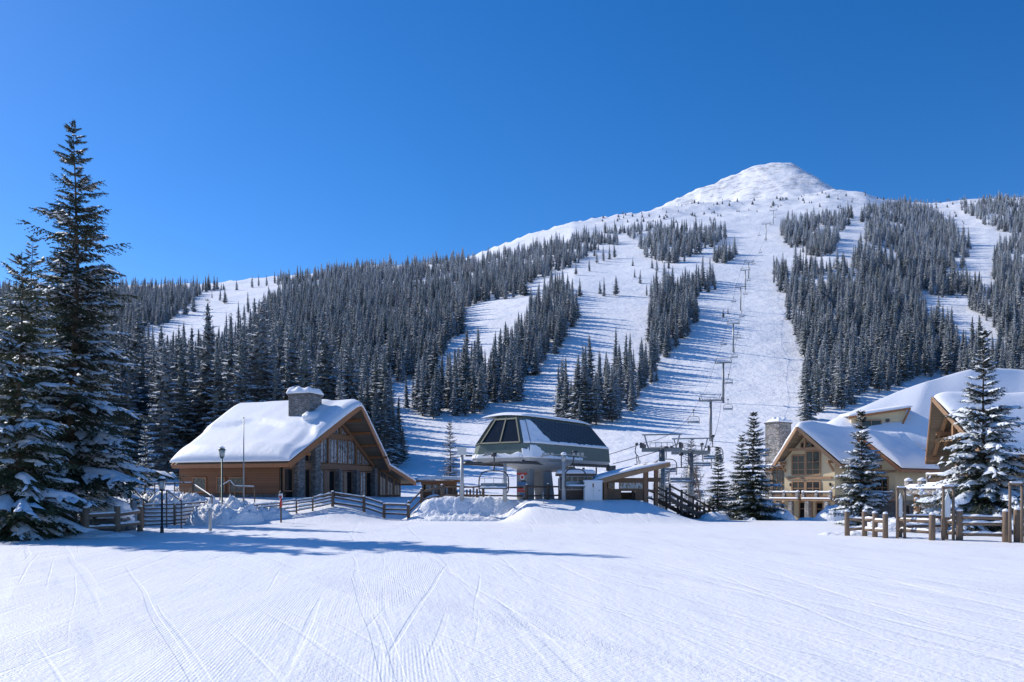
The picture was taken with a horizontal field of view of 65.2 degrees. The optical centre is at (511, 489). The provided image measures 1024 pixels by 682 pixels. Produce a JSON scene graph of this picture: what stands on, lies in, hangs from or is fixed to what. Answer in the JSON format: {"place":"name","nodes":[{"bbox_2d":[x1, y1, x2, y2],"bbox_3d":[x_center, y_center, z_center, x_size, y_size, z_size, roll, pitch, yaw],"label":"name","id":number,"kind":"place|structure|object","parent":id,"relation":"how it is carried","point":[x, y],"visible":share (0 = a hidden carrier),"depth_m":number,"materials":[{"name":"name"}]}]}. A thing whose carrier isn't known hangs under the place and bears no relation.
{"place":"outdoors","nodes":[
{"label":"outdoors","id":0,"kind":"place"},
{"bbox_2d":[0,472,1023,681],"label":"ground","id":1,"kind":"structure","parent":0,"point":[557,590],"depth_m":15.83,"materials":[{"name":"white snow"}]},
{"bbox_2d":[0,252,111,541],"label":"fir tree","id":2,"kind":"object","parent":1,"relation":"on","point":[26,508],"visible":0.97,"depth_m":35.87,"materials":[{"name":"green plant"}]},
{"bbox_2d":[0,231,121,524],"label":"fir tree","id":3,"kind":"object","parent":1,"relation":"on","point":[17,318],"visible":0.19,"depth_m":43.83,"materials":[{"name":"green plant"}]},
{"bbox_2d":[0,118,186,532],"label":"fir tree","id":4,"kind":"object","parent":1,"relation":"on","point":[84,408],"visible":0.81,"depth_m":40.11,"materials":[{"name":"green plant"}]},
{"bbox_2d":[66,530,135,537],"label":"snow bank","id":5,"kind":"structure","parent":1,"relation":"on","point":[99,534],"depth_m":36.90,"materials":[{"name":"white snow"}]},
{"bbox_2d":[61,285,155,504],"bbox_3d":[-27.072,-5.779,51.763,7.267,15.542,6.694,0,0,0],"label":"fir tree","id":6,"kind":"object","parent":1,"relation":"on","point":[117,492],"visible":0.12,"depth_m":52.16,"materials":[{"name":"green plant"}]},
{"bbox_2d":[89,500,134,530],"bbox_3d":[-21.794,1.603,42.962,2.530,2.124,2.225,0,0,0],"label":"boulder","id":7,"kind":"object","parent":1,"relation":"on","point":[124,506],"visible":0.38,"depth_m":42.29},
{"bbox_2d":[82,504,142,531],"bbox_3d":[-19.344,1.589,39.710,1.108,1.818,4.808,0,0,6],"label":"rail fence","id":8,"kind":"object","parent":1,"relation":"on","point":[117,514],"visible":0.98,"depth_m":38.48,"materials":[{"name":"brown wood"}]},
{"bbox_2d":[95,338,132,470],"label":"fir tree","id":9,"kind":"object","parent":1,"relation":"on","point":[112,381],"visible":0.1,"depth_m":112.13,"materials":[{"name":"green plant"}]},
{"bbox_2d":[118,367,143,473],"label":"fir tree","id":10,"kind":"object","parent":1,"relation":"on","point":[127,403],"visible":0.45,"depth_m":114.20,"materials":[{"name":"green plant"}]},
{"bbox_2d":[134,419,158,495],"bbox_3d":[-26.130,-2.038,56.977,2.212,6.459,2.432,0,0,-12],"label":"fir tree","id":11,"kind":"object","parent":1,"relation":"on","point":[145,463],"visible":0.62,"depth_m":56.97,"materials":[{"name":"green plant"}]},
{"bbox_2d":[136,349,174,462],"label":"fir tree","id":12,"kind":"object","parent":1,"relation":"on","point":[155,401],"visible":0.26,"depth_m":114.05,"materials":[{"name":"green plant"}]},
{"bbox_2d":[157,476,166,532],"bbox_3d":[-17.719,0.842,40.500,0.462,3.086,0.462,0,0,-22],"label":"street lamp","id":13,"kind":"object","parent":1,"relation":"on","point":[161,480],"visible":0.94,"depth_m":40.44,"materials":[{"name":"black metal"}]},
{"bbox_2d":[137,338,187,477],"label":"fir tree","id":14,"kind":"object","parent":1,"relation":"on","point":[164,437],"visible":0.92,"depth_m":109.46,"materials":[{"name":"green plant"}]},
{"bbox_2d":[128,491,208,522],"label":"snow bank","id":15,"kind":"structure","parent":1,"relation":"on","point":[183,497],"depth_m":52.77,"materials":[{"name":"white snow"}]},
{"bbox_2d":[142,500,207,525],"bbox_3d":[-21.049,1.607,50.199,0.325,1.854,4.467,0,0,36],"label":"rail fence","id":16,"kind":"object","parent":1,"relation":"on","point":[174,515],"visible":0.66,"depth_m":49.77,"materials":[{"name":"brown wood"}]},
{"bbox_2d":[170,334,200,472],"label":"fir tree","id":17,"kind":"object","parent":1,"relation":"on","point":[183,408],"visible":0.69,"depth_m":113.97,"materials":[{"name":"green plant"}]},
{"bbox_2d":[198,333,232,426],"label":"fir tree","id":18,"kind":"object","parent":1,"relation":"on","point":[218,401],"visible":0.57,"depth_m":111.36,"materials":[{"name":"green plant"}]},
{"bbox_2d":[184,494,264,525],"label":"snow bank","id":19,"kind":"structure","parent":1,"relation":"on","point":[232,510],"depth_m":50.12,"materials":[{"name":"white snow"}]},
{"bbox_2d":[228,328,255,404],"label":"fir tree","id":20,"kind":"object","parent":1,"relation":"on","point":[242,371],"visible":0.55,"depth_m":110.77,"materials":[{"name":"green plant"}]},
{"bbox_2d":[251,501,290,519],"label":"snow bank","id":21,"kind":"structure","parent":1,"relation":"on","point":[267,513],"depth_m":53.25,"materials":[{"name":"white snow"}]},
{"bbox_2d":[266,353,282,400],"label":"fir tree","id":22,"kind":"object","parent":1,"relation":"on","point":[274,387],"visible":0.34,"depth_m":114.02,"materials":[{"name":"green plant"}]},
{"bbox_2d":[253,492,331,513],"bbox_3d":[-15.315,1.270,54.403,7.377,2.237,0.518,0,0,-43],"label":"rail fence","id":23,"kind":"object","parent":1,"relation":"on","point":[300,500],"visible":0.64,"depth_m":54.99,"materials":[{"name":"brown wood"}]},
{"bbox_2d":[170,386,415,497],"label":"timber lodge","id":24,"kind":"structure","parent":1,"relation":"on","point":[305,442],"depth_m":64.74,"materials":[{"name":"brown wood"}]},
{"bbox_2d":[192,477,206,492],"bbox_3d":[-24.935,-0.375,63.810,1.390,1.240,0.106,0,0,20],"label":"window","id":25,"kind":"structure","parent":24,"relation":"in","point":[201,482],"depth_m":63.77,"materials":[{"name":"grey glass"}]},
{"bbox_2d":[283,467,292,491],"bbox_3d":[-17.343,-0.775,61.952,0.126,1.870,1.220,0,0,20],"label":"window","id":26,"kind":"structure","parent":24,"relation":"in","point":[287,472],"depth_m":61.87,"materials":[{"name":"clear glass"}]},
{"bbox_2d":[324,470,334,496],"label":"window","id":27,"kind":"structure","parent":24,"relation":"in","point":[329,475],"depth_m":67.35,"materials":[{"name":"clear glass"}]},
{"bbox_2d":[328,438,337,463],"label":"window","id":28,"kind":"structure","parent":24,"relation":"in","point":[333,442],"depth_m":67.93,"materials":[{"name":"clear glass"}]},
{"bbox_2d":[337,439,347,463],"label":"window","id":29,"kind":"structure","parent":24,"relation":"in","point":[342,444],"depth_m":69.22,"materials":[{"name":"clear glass"}]},
{"bbox_2d":[379,470,386,495],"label":"window","id":30,"kind":"structure","parent":24,"relation":"in","point":[382,475],"depth_m":75.15,"materials":[{"name":"grey glass"}]},
{"bbox_2d":[294,342,316,387],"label":"fir tree","id":31,"kind":"object","parent":1,"relation":"on","point":[305,379],"visible":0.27,"depth_m":112.47,"materials":[{"name":"green plant"}]},
{"bbox_2d":[331,490,409,518],"bbox_3d":[-10.071,1.222,57.250,5.649,2.336,0.720,0,0,0],"label":"rail fence","id":32,"kind":"object","parent":1,"relation":"on","point":[364,507],"visible":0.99,"depth_m":57.28,"materials":[{"name":"brown wood"}]},
{"bbox_2d":[416,476,459,497],"bbox_3d":[-6.068,0.095,65.901,3.600,2.410,2.900,0,0,-10],"label":"ticket kiosk","id":33,"kind":"object","parent":1,"relation":"on","point":[428,482],"visible":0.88,"depth_m":64.80,"materials":[{"name":"orange wood"}]},
{"bbox_2d":[437,421,459,475],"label":"larch tree","id":34,"kind":"object","parent":1,"relation":"on","point":[450,471],"visible":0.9,"depth_m":77.85,"materials":[{"name":"plant"}]},
{"bbox_2d":[457,447,471,500],"bbox_3d":[-3.400,-0.945,57.550,1.100,4.222,0.580,0,0,0],"label":"floodlight pole","id":35,"kind":"object","parent":1,"relation":"on","point":[461,451],"visible":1,"depth_m":57.48,"materials":[{"name":"grey metal"}]},
{"bbox_2d":[407,484,524,511],"bbox_3d":[-3.298,0.870,58.535,8.674,2.754,0.882,0,0,-8],"label":"rail fence","id":36,"kind":"object","parent":1,"relation":"on","point":[442,487],"visible":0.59,"depth_m":58.44,"materials":[{"name":"brown wood"}]},
{"bbox_2d":[407,495,529,520],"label":"snow bank","id":37,"kind":"structure","parent":1,"relation":"on","point":[479,508],"depth_m":57.02,"materials":[{"name":"white snow"}]},
{"bbox_2d":[459,412,615,499],"bbox_3d":[2.237,-2.155,62.850,6.150,7.309,15.460,0,0,35],"label":"chairlift station","id":38,"kind":"object","parent":1,"relation":"on","point":[520,442],"visible":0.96,"depth_m":58.90,"materials":[{"name":"metal"}]},
{"bbox_2d":[478,453,508,492],"bbox_3d":[-1.282,-1.165,56.276,2.186,2.857,0.670,0,0,6],"label":"lift chair","id":39,"kind":"object","parent":38,"relation":"hanging from","point":[493,485],"visible":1,"depth_m":56.28,"materials":[{"name":"metal"}]},
{"bbox_2d":[564,451,587,491],"bbox_3d":[4.468,-1.288,55.904,2.186,2.858,0.670,0,0,-40],"label":"lift chair","id":40,"kind":"object","parent":38,"relation":"hanging from","point":[577,483],"visible":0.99,"depth_m":55.82,"materials":[{"name":"metal"}]},
{"bbox_2d":[525,483,558,499],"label":"rail fence","id":41,"kind":"object","parent":1,"relation":"on","point":[548,487],"visible":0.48,"depth_m":58.15,"materials":[{"name":"brown wood"}]},
{"bbox_2d":[541,452,586,501],"bbox_3d":[3.605,-0.796,55.789,3.216,3.648,0.401,0,0,0],"label":"floodlight pole","id":42,"kind":"object","parent":1,"relation":"on","point":[563,456],"visible":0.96,"depth_m":55.69,"materials":[{"name":"metal"}]},
{"bbox_2d":[555,469,595,499],"bbox_3d":[4.600,-0.308,58.100,2.800,2.316,2.000,0,0,0],"label":"operator booth","id":43,"kind":"object","parent":1,"relation":"on","point":[574,493],"visible":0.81,"depth_m":57.42,"materials":[{"name":"grey wood"}]},
{"bbox_2d":[559,476,592,489],"bbox_3d":[4.595,-0.475,57.430,2.430,1.030,0.086,0,0,0],"label":"window","id":44,"kind":"structure","parent":43,"relation":"in","point":[560,477],"depth_m":57.41,"materials":[{"name":"glass"}]},
{"bbox_2d":[583,480,602,500],"bbox_3d":[5.700,0.050,56.458,1.400,1.460,0.985,0,0,0],"label":"cabinet","id":45,"kind":"object","parent":1,"relation":"on","point":[592,490],"visible":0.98,"depth_m":56.00,"materials":[{"name":"white metal"}]},
{"bbox_2d":[592,461,670,505],"bbox_3d":[8.307,-0.387,59.102,5.714,3.374,4.100,0,0,-8],"label":"lift shelter","id":46,"kind":"object","parent":1,"relation":"on","point":[638,486],"visible":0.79,"depth_m":57.74,"materials":[{"name":"brown wood"}]},
{"bbox_2d":[640,433,683,508],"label":"lift tower","id":47,"kind":"structure","parent":1,"relation":"on","point":[662,485],"depth_m":69.71,"materials":[{"name":"metal"}]},
{"bbox_2d":[653,483,715,518],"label":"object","id":48,"kind":"object","parent":1,"relation":"on","point":[677,510],"visible":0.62,"depth_m":59.84,"materials":[{"name":"brown wood"}]},
{"bbox_2d":[670,438,710,514],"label":"lift tower","id":49,"kind":"structure","parent":1,"relation":"on","point":[690,486],"depth_m":75.71,"materials":[{"name":"metal"}]},
{"bbox_2d":[678,439,708,500],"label":"larch tree","id":50,"kind":"object","parent":1,"relation":"on","point":[695,492],"visible":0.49,"depth_m":92.88,"materials":[{"name":"plant"}]},
{"bbox_2d":[700,512,730,519],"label":"snow bank","id":51,"kind":"structure","parent":1,"relation":"on","point":[715,516],"depth_m":59.44,"materials":[{"name":"white snow"}]},
{"bbox_2d":[698,447,734,519],"bbox_3d":[15.993,-0.452,62.083,3.203,5.821,3.565,0,0,0],"label":"fir tree","id":52,"kind":"object","parent":1,"relation":"on","point":[718,504],"visible":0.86,"depth_m":61.78,"materials":[{"name":"green plant"}]},
{"bbox_2d":[722,434,760,519],"bbox_3d":[17.845,-0.871,62.031,4.125,6.907,4.168,0,0,0],"label":"fir tree","id":53,"kind":"object","parent":1,"relation":"on","point":[736,469],"visible":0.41,"depth_m":61.86,"materials":[{"name":"green plant"}]},
{"bbox_2d":[722,411,787,520],"bbox_3d":[18.094,-1.681,59.823,4.617,8.437,4.659,0,0,-34],"label":"fir tree","id":54,"kind":"object","parent":1,"relation":"on","point":[756,509],"visible":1,"depth_m":59.57,"materials":[{"name":"green plant"}]},
{"bbox_2d":[763,416,881,519],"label":"stone chimney chalet","id":55,"kind":"object","parent":1,"relation":"on","point":[804,458],"visible":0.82,"depth_m":85.48,"materials":[{"name":"beige paint"}]},
{"bbox_2d":[772,469,783,495],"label":"window","id":56,"kind":"structure","parent":55,"relation":"in","point":[779,476],"depth_m":88.77,"materials":[{"name":"grey glass"}]},
{"bbox_2d":[791,454,804,475],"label":"window","id":57,"kind":"structure","parent":55,"relation":"in","point":[797,461],"depth_m":86.31,"materials":[{"name":"clear glass"}]},
{"bbox_2d":[805,450,820,474],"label":"window","id":58,"kind":"structure","parent":55,"relation":"in","point":[812,457],"depth_m":84.91,"materials":[{"name":"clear glass"}]},
{"bbox_2d":[805,480,820,495],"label":"window","id":59,"kind":"structure","parent":55,"relation":"in","point":[810,485],"depth_m":84.97,"materials":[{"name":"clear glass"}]},
{"bbox_2d":[814,505,857,520],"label":"snow bank","id":60,"kind":"structure","parent":1,"relation":"on","point":[822,515],"depth_m":56.34,"materials":[{"name":"white snow"}]},
{"bbox_2d":[828,410,891,525],"bbox_3d":[21.952,-1.205,50.060,4.075,7.641,4.553,0,0,22],"label":"fir tree","id":61,"kind":"object","parent":1,"relation":"on","point":[867,501],"visible":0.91,"depth_m":49.62,"materials":[{"name":"green plant"}]},
{"bbox_2d":[844,509,887,537],"bbox_3d":[16.747,1.726,37.573,0.607,1.576,2.442,0,0,-24],"label":"rail fence","id":62,"kind":"object","parent":1,"relation":"on","point":[874,528],"visible":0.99,"depth_m":37.68,"materials":[{"name":"brown wood"}]},
{"bbox_2d":[855,429,939,517],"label":"chalet wing","id":63,"kind":"structure","parent":1,"relation":"on","point":[903,457],"depth_m":86.05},
{"bbox_2d":[895,486,906,537],"bbox_3d":[17.602,1.122,36.210,0.462,2.566,0.160,0,0,0],"label":"sign frame","id":64,"kind":"object","parent":1,"relation":"on","point":[900,507],"visible":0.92,"depth_m":36.16,"materials":[{"name":"brown wood"}]},
{"bbox_2d":[856,517,977,531],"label":"snow bank","id":65,"kind":"structure","parent":1,"relation":"on","point":[892,524],"depth_m":42.01,"materials":[{"name":"white snow"}]},
{"bbox_2d":[899,512,935,539],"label":"rail fence","id":66,"kind":"object","parent":1,"relation":"on","point":[931,530],"visible":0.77,"depth_m":35.29,"materials":[{"name":"brown wood"}]},
{"bbox_2d":[827,368,1023,496],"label":"hotel","id":67,"kind":"structure","parent":1,"relation":"on","point":[906,411],"depth_m":100.10,"materials":[{"name":"beige wood"}]},
{"bbox_2d":[904,477,959,511],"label":"stone terrace","id":68,"kind":"structure","parent":1,"relation":"on","point":[915,491],"depth_m":69.42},
{"bbox_2d":[941,485,954,539],"bbox_3d":[18.980,1.091,34.810,0.565,2.611,0.160,0,0,0],"label":"sign frame","id":69,"kind":"object","parent":1,"relation":"on","point":[946,506],"visible":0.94,"depth_m":34.76,"materials":[{"name":"brown wood"}]},
{"bbox_2d":[902,514,999,532],"bbox_3d":[23.825,1.813,41.581,8.083,1.449,0.412,0,0,-7],"label":"rail fence","id":70,"kind":"object","parent":1,"relation":"on","point":[923,525],"visible":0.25,"depth_m":41.16,"materials":[{"name":"brown wood"}]},
{"bbox_2d":[906,326,1023,532],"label":"fir tree","id":71,"kind":"object","parent":1,"relation":"on","point":[981,491],"visible":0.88,"depth_m":42.38,"materials":[{"name":"green plant"}]},
{"bbox_2d":[925,392,1023,503],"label":"timber gable chalet","id":72,"kind":"object","parent":1,"relation":"on","point":[941,404],"visible":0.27,"depth_m":71.41,"materials":[{"name":"brown wood"}]},
{"bbox_2d":[941,508,1007,541],"bbox_3d":[19.853,1.649,34.358,2.634,1.718,0.404,0,0,43],"label":"rail fence","id":73,"kind":"object","parent":1,"relation":"on","point":[960,523],"visible":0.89,"depth_m":34.23,"materials":[{"name":"brown wood"}]},
{"bbox_2d":[1008,481,1023,542],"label":"sign frame","id":74,"kind":"object","parent":1,"relation":"on","point":[1011,483],"visible":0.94,"depth_m":33.16,"materials":[{"name":"brown wood"}]},
{"bbox_2d":[1013,507,1019,541],"bbox_3d":[21.772,1.622,33.301,1.538,1.768,0.271,0,0,28],"label":"wooden post","id":75,"kind":"object","parent":1,"relation":"on","point":[1016,524],"visible":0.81,"depth_m":33.51,"materials":[{"name":"brown wood"}]},
{"bbox_2d":[0,0,1023,287],"label":"sky","id":76,"kind":"structure","parent":0,"point":[228,140],"materials":[{"name":"blue"}]},
{"bbox_2d":[11,162,1023,477],"bbox_3d":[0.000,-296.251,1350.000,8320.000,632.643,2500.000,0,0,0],"label":"mountain","id":77,"kind":"structure","parent":0,"point":[765,374],"depth_m":387.11,"materials":[{"name":"white snow"}]},
{"bbox_2d":[116,351,147,463],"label":"fir tree","id":78,"kind":"object","parent":77,"relation":"on","point":[137,397],"visible":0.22,"depth_m":122.11,"materials":[{"name":"green plant"}]},
{"bbox_2d":[124,296,152,408],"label":"fir tree","id":79,"kind":"object","parent":77,"relation":"on","point":[137,342],"visible":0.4,"depth_m":142.41,"materials":[{"name":"green plant"}]},
{"bbox_2d":[137,339,150,421],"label":"fir tree","id":80,"kind":"object","parent":77,"relation":"on","point":[141,380],"visible":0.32,"depth_m":133.90,"materials":[{"name":"green plant"}]},
{"bbox_2d":[185,338,198,420],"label":"fir tree","id":81,"kind":"object","parent":77,"relation":"on","point":[190,357],"visible":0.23,"depth_m":132.63,"materials":[{"name":"green plant"}]},
{"bbox_2d":[186,298,230,441],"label":"fir tree","id":82,"kind":"object","parent":77,"relation":"on","point":[205,382],"visible":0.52,"depth_m":117.81,"materials":[{"name":"green plant"}]},
{"bbox_2d":[221,313,237,406],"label":"fir tree","id":83,"kind":"object","parent":77,"relation":"on","point":[230,364],"visible":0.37,"depth_m":127.73,"materials":[{"name":"green plant"}]},
{"bbox_2d":[223,321,260,408],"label":"fir tree","id":84,"kind":"object","parent":77,"relation":"on","point":[238,382],"visible":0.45,"depth_m":111.30,"materials":[{"name":"green plant"}]},
{"bbox_2d":[231,298,286,402],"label":"fir tree","id":85,"kind":"object","parent":77,"relation":"on","point":[260,359],"visible":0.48,"depth_m":115.43,"materials":[{"name":"green plant"}]},
{"bbox_2d":[275,320,286,385],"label":"fir tree","id":86,"kind":"object","parent":77,"relation":"on","point":[280,352],"visible":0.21,"depth_m":141.70,"materials":[{"name":"green plant"}]},
{"bbox_2d":[277,311,301,396],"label":"fir tree","id":87,"kind":"object","parent":77,"relation":"on","point":[291,339],"visible":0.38,"depth_m":137.27,"materials":[{"name":"green plant"}]},
{"bbox_2d":[281,342,297,400],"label":"fir tree","id":88,"kind":"object","parent":77,"relation":"on","point":[288,382],"visible":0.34,"depth_m":130.97,"materials":[{"name":"green plant"}]},
{"bbox_2d":[291,322,312,384],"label":"fir tree","id":89,"kind":"object","parent":77,"relation":"on","point":[304,338],"visible":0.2,"depth_m":120.23,"materials":[{"name":"green plant"}]},
{"bbox_2d":[310,324,339,399],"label":"fir tree","id":90,"kind":"object","parent":77,"relation":"on","point":[327,378],"visible":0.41,"depth_m":131.63,"materials":[{"name":"green plant"}]},
{"bbox_2d":[338,329,360,399],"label":"fir tree","id":91,"kind":"object","parent":77,"relation":"on","point":[350,390],"visible":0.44,"depth_m":131.63,"materials":[{"name":"green plant"}]},
{"bbox_2d":[369,349,380,411],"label":"fir tree","id":92,"kind":"object","parent":77,"relation":"on","point":[375,376],"visible":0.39,"depth_m":137.56,"materials":[{"name":"green plant"}]},
{"bbox_2d":[371,347,400,444],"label":"fir tree","id":93,"kind":"object","parent":77,"relation":"on","point":[384,373],"visible":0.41,"depth_m":134.34,"materials":[{"name":"green plant"}]},
{"bbox_2d":[376,377,402,467],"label":"fir tree","id":94,"kind":"object","parent":77,"relation":"on","point":[384,435],"visible":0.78,"depth_m":122.41,"materials":[{"name":"green plant"}]},
{"bbox_2d":[386,375,403,462],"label":"fir tree","id":95,"kind":"object","parent":77,"relation":"on","point":[390,392],"visible":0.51,"depth_m":127.74,"materials":[{"name":"green plant"}]},
{"bbox_2d":[388,397,402,466],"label":"fir tree","id":96,"kind":"object","parent":77,"relation":"on","point":[395,440],"visible":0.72,"depth_m":126.12,"materials":[{"name":"green plant"}]},
{"bbox_2d":[428,333,440,387],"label":"fir tree","id":97,"kind":"object","parent":77,"relation":"on","point":[433,364],"visible":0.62,"depth_m":245.03,"materials":[{"name":"green plant"}]},
{"bbox_2d":[458,341,471,400],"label":"fir tree","id":98,"kind":"object","parent":77,"relation":"on","point":[464,379],"visible":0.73,"depth_m":226.15,"materials":[{"name":"green plant"}]},
{"bbox_2d":[508,331,516,398],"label":"fir tree","id":99,"kind":"object","parent":77,"relation":"on","point":[511,367],"visible":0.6,"depth_m":238.21,"materials":[{"name":"green plant"}]},
{"bbox_2d":[564,353,591,420],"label":"fir tree","id":100,"kind":"object","parent":77,"relation":"on","point":[577,390],"visible":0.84,"depth_m":195.33,"materials":[{"name":"green plant"}]},
{"bbox_2d":[572,361,596,423],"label":"fir tree","id":101,"kind":"object","parent":77,"relation":"on","point":[586,399],"visible":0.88,"depth_m":194.47,"materials":[{"name":"green plant"}]},
{"bbox_2d":[586,336,596,386],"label":"fir tree","id":102,"kind":"object","parent":77,"relation":"on","point":[590,359],"visible":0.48,"depth_m":234.16,"materials":[{"name":"green plant"}]},
{"bbox_2d":[699,394,721,440],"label":"lift tower","id":103,"kind":"structure","parent":77,"relation":"on","point":[710,400],"depth_m":172.58,"materials":[{"name":"metal"}]},
{"bbox_2d":[795,353,819,418],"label":"fir tree","id":104,"kind":"object","parent":77,"relation":"on","point":[807,384],"visible":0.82,"depth_m":208.39,"materials":[{"name":"green plant"}]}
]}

